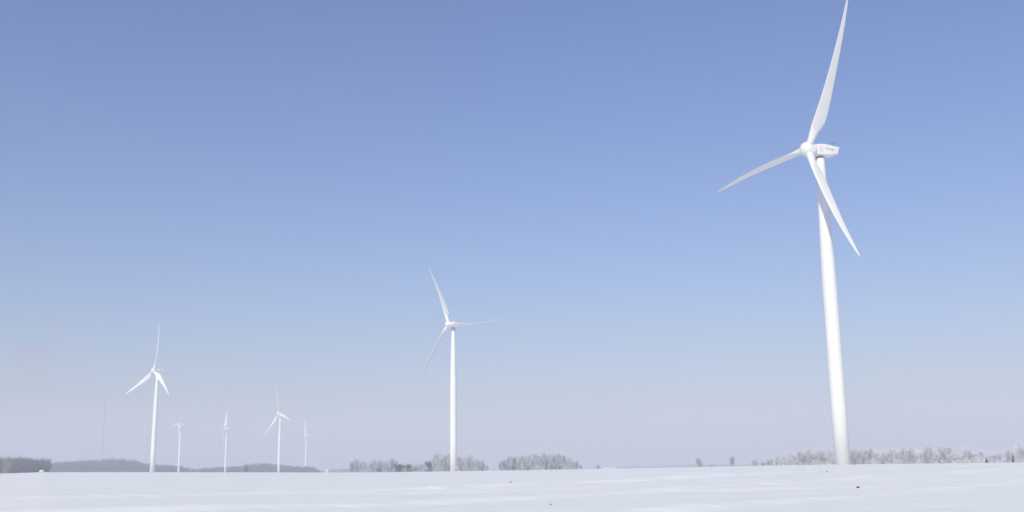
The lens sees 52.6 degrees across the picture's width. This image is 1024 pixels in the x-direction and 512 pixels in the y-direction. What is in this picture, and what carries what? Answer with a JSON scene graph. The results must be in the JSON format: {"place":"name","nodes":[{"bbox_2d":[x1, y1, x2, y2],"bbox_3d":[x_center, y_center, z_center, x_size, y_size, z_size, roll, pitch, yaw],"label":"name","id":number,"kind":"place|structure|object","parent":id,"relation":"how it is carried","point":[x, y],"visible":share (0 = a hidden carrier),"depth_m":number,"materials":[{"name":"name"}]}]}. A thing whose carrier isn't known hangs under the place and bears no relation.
{"place":"outdoors","nodes":[
{"label":"outdoors","id":0,"kind":"place"},
{"bbox_2d":[0,462,1023,511],"bbox_3d":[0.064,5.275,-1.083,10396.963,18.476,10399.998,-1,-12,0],"label":"snow field","id":1,"kind":"structure","parent":0,"point":[960,487],"depth_m":60.67,"materials":[{"name":"white snow"}]},
{"bbox_2d":[0,461,9,472],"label":"bare tree","id":2,"kind":"object","parent":1,"relation":"on","point":[1,465],"visible":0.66,"depth_m":957.78,"materials":[{"name":"grey plant"}]},
{"bbox_2d":[2,459,13,472],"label":"bare tree","id":3,"kind":"object","parent":1,"relation":"on","point":[6,469],"visible":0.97,"depth_m":900.82,"materials":[{"name":"grey plant"}]},
{"bbox_2d":[6,460,16,472],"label":"bare tree","id":4,"kind":"object","parent":1,"relation":"on","point":[11,471],"visible":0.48,"depth_m":977.17,"materials":[{"name":"grey plant"}]},
{"bbox_2d":[10,459,29,472],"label":"bare tree","id":5,"kind":"object","parent":1,"relation":"on","point":[20,468],"visible":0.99,"depth_m":954.79,"materials":[{"name":"grey plant"}]},
{"bbox_2d":[27,464,41,472],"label":"bare tree","id":6,"kind":"object","parent":1,"relation":"on","point":[31,469],"visible":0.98,"depth_m":958.88,"materials":[{"name":"grey plant"}]},
{"bbox_2d":[31,462,42,471],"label":"bare tree","id":7,"kind":"object","parent":1,"relation":"on","point":[33,466],"visible":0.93,"depth_m":960.53,"materials":[{"name":"grey plant"}]},
{"bbox_2d":[49,457,194,471],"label":"distant wood","id":8,"kind":"object","parent":1,"relation":"on","point":[112,465],"visible":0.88,"depth_m":1836.60,"materials":[{"name":"grey plant"}]},
{"bbox_2d":[126,333,168,471],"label":"wind turbine","id":9,"kind":"object","parent":1,"relation":"on","point":[155,371],"visible":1,"depth_m":806.75,"materials":[{"name":"paint"}]},
{"bbox_2d":[174,408,183,471],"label":"wind turbine","id":10,"kind":"object","parent":1,"relation":"on","point":[179,449],"visible":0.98,"depth_m":1707.31,"materials":[{"name":"paint"}]},
{"bbox_2d":[223,412,229,471],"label":"wind turbine","id":11,"kind":"object","parent":1,"relation":"on","point":[225,461],"visible":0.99,"depth_m":1858.82,"materials":[{"name":"paint"}]},
{"bbox_2d":[194,462,320,471],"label":"distant wood","id":12,"kind":"object","parent":1,"relation":"on","point":[262,467],"visible":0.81,"depth_m":1986.96,"materials":[{"name":"grey plant"}]},
{"bbox_2d":[266,392,289,471],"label":"wind turbine","id":13,"kind":"object","parent":1,"relation":"on","point":[279,442],"visible":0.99,"depth_m":1390.18,"materials":[{"name":"paint"}]},
{"bbox_2d":[301,417,308,465],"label":"wind turbine","id":14,"kind":"object","parent":1,"relation":"on","point":[305,436],"visible":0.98,"depth_m":2183.11,"materials":[{"name":"paint"}]},
{"bbox_2d":[321,468,352,471],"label":"distant wood","id":15,"kind":"object","parent":1,"relation":"on","point":[341,470],"visible":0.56,"depth_m":3188.82,"materials":[{"name":"grey plant"}]},
{"bbox_2d":[348,461,353,471],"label":"bare tree","id":16,"kind":"object","parent":1,"relation":"on","point":[351,465],"visible":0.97,"depth_m":784.09,"materials":[{"name":"grey plant"}]},
{"bbox_2d":[353,457,362,471],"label":"bare tree","id":17,"kind":"object","parent":1,"relation":"on","point":[356,466],"visible":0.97,"depth_m":784.44,"materials":[{"name":"grey plant"}]},
{"bbox_2d":[368,460,374,471],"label":"bare tree","id":18,"kind":"object","parent":1,"relation":"on","point":[371,466],"visible":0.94,"depth_m":785.76,"materials":[{"name":"grey plant"}]},
{"bbox_2d":[376,459,385,471],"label":"bare tree","id":19,"kind":"object","parent":1,"relation":"on","point":[380,466],"visible":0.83,"depth_m":806.60,"materials":[{"name":"grey plant"}]},
{"bbox_2d":[381,460,388,471],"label":"bare tree","id":20,"kind":"object","parent":1,"relation":"on","point":[384,465],"visible":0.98,"depth_m":777.82,"materials":[{"name":"grey plant"}]},
{"bbox_2d":[386,457,394,471],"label":"bare tree","id":21,"kind":"object","parent":1,"relation":"on","point":[387,468],"visible":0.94,"depth_m":816.75,"materials":[{"name":"grey plant"}]},
{"bbox_2d":[424,461,430,471],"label":"bare tree","id":22,"kind":"object","parent":1,"relation":"on","point":[428,466],"visible":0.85,"depth_m":815.84,"materials":[{"name":"grey plant"}]},
{"bbox_2d":[435,452,439,469],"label":"bare tree","id":23,"kind":"object","parent":1,"relation":"on","point":[436,460],"visible":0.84,"depth_m":819.14,"materials":[{"name":"grey plant"}]},
{"bbox_2d":[436,456,445,470],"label":"bare tree","id":24,"kind":"object","parent":1,"relation":"on","point":[441,465],"visible":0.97,"depth_m":810.73,"materials":[{"name":"grey plant"}]},
{"bbox_2d":[440,456,447,470],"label":"bare tree","id":25,"kind":"object","parent":1,"relation":"on","point":[445,469],"visible":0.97,"depth_m":811.53,"materials":[{"name":"grey plant"}]},
{"bbox_2d":[417,269,497,470],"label":"wind turbine","id":26,"kind":"object","parent":1,"relation":"on","point":[452,325],"visible":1,"depth_m":556.82,"materials":[{"name":"paint"}]},
{"bbox_2d":[457,455,464,470],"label":"bare tree","id":27,"kind":"object","parent":1,"relation":"on","point":[459,467],"visible":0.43,"depth_m":841.99,"materials":[{"name":"grey plant"}]},
{"bbox_2d":[457,456,465,470],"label":"bare tree","id":28,"kind":"object","parent":1,"relation":"on","point":[459,461],"visible":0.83,"depth_m":810.04,"materials":[{"name":"grey plant"}]},
{"bbox_2d":[465,453,472,470],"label":"bare tree","id":29,"kind":"object","parent":1,"relation":"on","point":[469,460],"visible":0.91,"depth_m":824.58,"materials":[{"name":"grey plant"}]},
{"bbox_2d":[470,459,479,470],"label":"bare tree","id":30,"kind":"object","parent":1,"relation":"on","point":[473,464],"visible":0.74,"depth_m":809.66,"materials":[{"name":"grey plant"}]},
{"bbox_2d":[475,458,479,470],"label":"bare tree","id":31,"kind":"object","parent":1,"relation":"on","point":[477,461],"visible":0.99,"depth_m":793.47,"materials":[{"name":"grey plant"}]},
{"bbox_2d":[498,458,506,469],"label":"bare tree","id":32,"kind":"object","parent":1,"relation":"on","point":[502,462],"visible":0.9,"depth_m":866.28,"materials":[{"name":"grey plant"}]},
{"bbox_2d":[506,455,511,469],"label":"bare tree","id":33,"kind":"object","parent":1,"relation":"on","point":[509,459],"visible":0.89,"depth_m":814.52,"materials":[{"name":"grey plant"}]},
{"bbox_2d":[511,456,519,469],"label":"bare tree","id":34,"kind":"object","parent":1,"relation":"on","point":[516,462],"visible":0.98,"depth_m":822.02,"materials":[{"name":"grey plant"}]},
{"bbox_2d":[517,456,524,469],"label":"bare tree","id":35,"kind":"object","parent":1,"relation":"on","point":[519,463],"visible":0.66,"depth_m":852.77,"materials":[{"name":"grey plant"}]},
{"bbox_2d":[521,455,524,469],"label":"bare tree","id":36,"kind":"object","parent":1,"relation":"on","point":[522,458],"visible":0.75,"depth_m":814.72,"materials":[{"name":"grey plant"}]},
{"bbox_2d":[526,454,530,469],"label":"bare tree","id":37,"kind":"object","parent":1,"relation":"on","point":[527,463],"visible":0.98,"depth_m":823.97,"materials":[{"name":"grey plant"}]},
{"bbox_2d":[526,453,537,469],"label":"bare tree","id":38,"kind":"object","parent":1,"relation":"on","point":[534,455],"visible":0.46,"depth_m":855.57,"materials":[{"name":"grey plant"}]},
{"bbox_2d":[528,457,536,469],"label":"bare tree","id":39,"kind":"object","parent":1,"relation":"on","point":[532,461],"visible":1,"depth_m":817.76,"materials":[{"name":"grey plant"}]},
{"bbox_2d":[537,452,546,469],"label":"bare tree","id":40,"kind":"object","parent":1,"relation":"on","point":[541,461],"visible":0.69,"depth_m":839.37,"materials":[{"name":"grey plant"}]},
{"bbox_2d":[542,451,546,469],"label":"bare tree","id":41,"kind":"object","parent":1,"relation":"on","point":[544,460],"visible":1,"depth_m":820.14,"materials":[{"name":"grey plant"}]},
{"bbox_2d":[546,454,552,469],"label":"bare tree","id":42,"kind":"object","parent":1,"relation":"on","point":[549,455],"visible":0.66,"depth_m":833.11,"materials":[{"name":"grey plant"}]},
{"bbox_2d":[547,454,556,469],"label":"bare tree","id":43,"kind":"object","parent":1,"relation":"on","point":[554,456],"visible":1,"depth_m":812.80,"materials":[{"name":"grey plant"}]},
{"bbox_2d":[551,456,562,468],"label":"bare tree","id":44,"kind":"object","parent":1,"relation":"on","point":[556,461],"visible":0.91,"depth_m":812.18,"materials":[{"name":"grey plant"}]},
{"bbox_2d":[557,453,561,468],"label":"bare tree","id":45,"kind":"object","parent":1,"relation":"on","point":[558,456],"visible":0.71,"depth_m":826.05,"materials":[{"name":"grey plant"}]},
{"bbox_2d":[560,454,568,468],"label":"bare tree","id":46,"kind":"object","parent":1,"relation":"on","point":[564,460],"visible":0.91,"depth_m":814.78,"materials":[{"name":"grey plant"}]},
{"bbox_2d":[569,458,574,468],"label":"bare tree","id":47,"kind":"object","parent":1,"relation":"on","point":[570,464],"visible":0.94,"depth_m":813.01,"materials":[{"name":"grey plant"}]},
{"bbox_2d":[599,463,772,468],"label":"distant wood","id":48,"kind":"object","parent":1,"relation":"on","point":[714,465],"visible":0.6,"depth_m":4167.04,"materials":[{"name":"grey plant"}]},
{"bbox_2d":[695,458,702,466],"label":"bare tree","id":49,"kind":"object","parent":1,"relation":"on","point":[698,463],"visible":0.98,"depth_m":733.38,"materials":[{"name":"grey plant"}]},
{"bbox_2d":[727,455,734,465],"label":"bare tree","id":50,"kind":"object","parent":1,"relation":"on","point":[732,460],"visible":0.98,"depth_m":729.74,"materials":[{"name":"grey plant"}]},
{"bbox_2d":[717,0,859,464],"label":"wind turbine","id":51,"kind":"object","parent":1,"relation":"on","point":[810,150],"visible":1,"depth_m":254.63,"materials":[{"name":"paint"}]},
{"bbox_2d":[788,452,797,464],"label":"bare tree","id":52,"kind":"object","parent":1,"relation":"on","point":[794,455],"visible":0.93,"depth_m":666.09,"materials":[{"name":"grey plant"}]},
{"bbox_2d":[797,451,802,464],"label":"bare tree","id":53,"kind":"object","parent":1,"relation":"on","point":[800,457],"visible":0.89,"depth_m":647.94,"materials":[{"name":"grey plant"}]},
{"bbox_2d":[801,452,806,464],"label":"bare tree","id":54,"kind":"object","parent":1,"relation":"on","point":[803,459],"visible":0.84,"depth_m":687.53,"materials":[{"name":"grey plant"}]},
{"bbox_2d":[805,450,810,464],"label":"bare tree","id":55,"kind":"object","parent":1,"relation":"on","point":[808,461],"visible":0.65,"depth_m":680.07,"materials":[{"name":"grey plant"}]},
{"bbox_2d":[806,449,814,463],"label":"bare tree","id":56,"kind":"object","parent":1,"relation":"on","point":[810,456],"visible":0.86,"depth_m":649.15,"materials":[{"name":"grey plant"}]},
{"bbox_2d":[810,449,822,464],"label":"bare tree","id":57,"kind":"object","parent":1,"relation":"on","point":[816,457],"visible":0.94,"depth_m":646.94,"materials":[{"name":"grey plant"}]},
{"bbox_2d":[817,451,824,464],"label":"bare tree","id":58,"kind":"object","parent":1,"relation":"on","point":[821,458],"visible":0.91,"depth_m":647.65,"materials":[{"name":"grey plant"}]},
{"bbox_2d":[824,449,828,463],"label":"bare tree","id":59,"kind":"object","parent":1,"relation":"on","point":[826,456],"visible":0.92,"depth_m":640.42,"materials":[{"name":"grey plant"}]},
{"bbox_2d":[828,450,834,463],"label":"bare tree","id":60,"kind":"object","parent":1,"relation":"on","point":[831,459],"visible":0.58,"depth_m":645.97,"materials":[{"name":"grey plant"}]},
{"bbox_2d":[850,450,855,463],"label":"bare tree","id":61,"kind":"object","parent":1,"relation":"on","point":[851,458],"visible":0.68,"depth_m":683.21,"materials":[{"name":"grey plant"}]},
{"bbox_2d":[852,449,862,463],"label":"bare tree","id":62,"kind":"object","parent":1,"relation":"on","point":[856,456],"visible":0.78,"depth_m":656.96,"materials":[{"name":"grey plant"}]},
{"bbox_2d":[857,447,868,463],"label":"bare tree","id":63,"kind":"object","parent":1,"relation":"on","point":[864,459],"visible":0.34,"depth_m":666.73,"materials":[{"name":"grey plant"}]},
{"bbox_2d":[858,449,868,463],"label":"bare tree","id":64,"kind":"object","parent":1,"relation":"on","point":[863,456],"visible":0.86,"depth_m":639.00,"materials":[{"name":"grey plant"}]},
{"bbox_2d":[866,448,872,463],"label":"bare tree","id":65,"kind":"object","parent":1,"relation":"on","point":[869,454],"visible":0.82,"depth_m":621.12,"materials":[{"name":"grey plant"}]},
{"bbox_2d":[872,450,884,463],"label":"bare tree","id":66,"kind":"object","parent":1,"relation":"on","point":[876,459],"visible":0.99,"depth_m":617.64,"materials":[{"name":"grey plant"}]},
{"bbox_2d":[880,448,890,463],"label":"bare tree","id":67,"kind":"object","parent":1,"relation":"on","point":[884,459],"visible":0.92,"depth_m":624.93,"materials":[{"name":"grey plant"}]},
{"bbox_2d":[883,449,892,463],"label":"bare tree","id":68,"kind":"object","parent":1,"relation":"on","point":[887,457],"visible":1,"depth_m":623.64,"materials":[{"name":"grey plant"}]},
{"bbox_2d":[894,449,899,463],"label":"bare tree","id":69,"kind":"object","parent":1,"relation":"on","point":[896,456],"visible":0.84,"depth_m":624.08,"materials":[{"name":"grey plant"}]},
{"bbox_2d":[901,448,904,463],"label":"bare tree","id":70,"kind":"object","parent":1,"relation":"on","point":[903,454],"visible":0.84,"depth_m":674.61,"materials":[{"name":"grey plant"}]},
{"bbox_2d":[904,449,913,463],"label":"bare tree","id":71,"kind":"object","parent":1,"relation":"on","point":[907,457],"visible":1,"depth_m":611.85,"materials":[{"name":"grey plant"}]},
{"bbox_2d":[904,448,914,463],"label":"bare tree","id":72,"kind":"object","parent":1,"relation":"on","point":[910,457],"visible":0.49,"depth_m":622.74,"materials":[{"name":"grey plant"}]},
{"bbox_2d":[912,448,919,463],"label":"bare tree","id":73,"kind":"object","parent":1,"relation":"on","point":[916,457],"visible":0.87,"depth_m":618.19,"materials":[{"name":"grey plant"}]},
{"bbox_2d":[912,448,920,463],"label":"bare tree","id":74,"kind":"object","parent":1,"relation":"on","point":[914,460],"visible":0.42,"depth_m":645.48,"materials":[{"name":"grey plant"}]},
{"bbox_2d":[918,447,925,462],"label":"bare tree","id":75,"kind":"object","parent":1,"relation":"on","point":[921,457],"visible":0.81,"depth_m":653.20,"materials":[{"name":"grey plant"}]},
{"bbox_2d":[923,449,928,462],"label":"bare tree","id":76,"kind":"object","parent":1,"relation":"on","point":[925,456],"visible":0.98,"depth_m":654.23,"materials":[{"name":"grey plant"}]},
{"bbox_2d":[923,446,928,463],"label":"bare tree","id":77,"kind":"object","parent":1,"relation":"on","point":[926,448],"visible":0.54,"depth_m":664.25,"materials":[{"name":"grey plant"}]},
{"bbox_2d":[928,446,932,462],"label":"bare tree","id":78,"kind":"object","parent":1,"relation":"on","point":[930,452],"visible":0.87,"depth_m":622.74,"materials":[{"name":"grey plant"}]},
{"bbox_2d":[933,448,939,462],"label":"bare tree","id":79,"kind":"object","parent":1,"relation":"on","point":[936,457],"visible":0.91,"depth_m":623.53,"materials":[{"name":"grey plant"}]},
{"bbox_2d":[939,447,947,462],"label":"bare tree","id":80,"kind":"object","parent":1,"relation":"on","point":[943,453],"visible":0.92,"depth_m":633.05,"materials":[{"name":"grey plant"}]},
{"bbox_2d":[947,447,952,462],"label":"bare tree","id":81,"kind":"object","parent":1,"relation":"on","point":[949,449],"visible":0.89,"depth_m":603.27,"materials":[{"name":"grey plant"}]},
{"bbox_2d":[947,449,961,462],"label":"bare tree","id":82,"kind":"object","parent":1,"relation":"on","point":[955,456],"visible":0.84,"depth_m":488.17,"materials":[{"name":"grey plant"}]},
{"bbox_2d":[958,450,967,462],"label":"bare tree","id":83,"kind":"object","parent":1,"relation":"on","point":[963,457],"visible":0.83,"depth_m":487.11,"materials":[{"name":"grey plant"}]},
{"bbox_2d":[961,446,978,462],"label":"bare tree","id":84,"kind":"object","parent":1,"relation":"on","point":[972,456],"visible":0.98,"depth_m":484.86,"materials":[{"name":"grey plant"}]},
{"bbox_2d":[976,447,985,462],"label":"bare tree","id":85,"kind":"object","parent":1,"relation":"on","point":[981,455],"visible":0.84,"depth_m":484.00,"materials":[{"name":"grey plant"}]},
{"bbox_2d":[985,454,992,462],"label":"bare tree","id":86,"kind":"object","parent":1,"relation":"on","point":[989,459],"visible":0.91,"depth_m":482.46,"materials":[{"name":"grey plant"}]},
{"bbox_2d":[992,448,1003,462],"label":"bare tree","id":87,"kind":"object","parent":1,"relation":"on","point":[998,456],"visible":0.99,"depth_m":481.14,"materials":[{"name":"grey plant"}]},
{"bbox_2d":[1003,448,1010,461],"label":"bare tree","id":88,"kind":"object","parent":1,"relation":"on","point":[1006,455],"visible":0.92,"depth_m":479.69,"materials":[{"name":"grey plant"}]},
{"bbox_2d":[1005,452,1013,461],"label":"bare tree","id":89,"kind":"object","parent":1,"relation":"on","point":[1010,458],"visible":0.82,"depth_m":478.60,"materials":[{"name":"grey plant"}]},
{"bbox_2d":[1004,439,1023,461],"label":"bare tree","id":90,"kind":"object","parent":1,"relation":"on","point":[1019,451],"visible":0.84,"depth_m":476.55,"materials":[{"name":"grey plant"}]},
{"bbox_2d":[0,0,1023,471],"label":"sky","id":91,"kind":"structure","parent":0,"point":[271,191],"materials":[{"name":"blue"}]}
]}

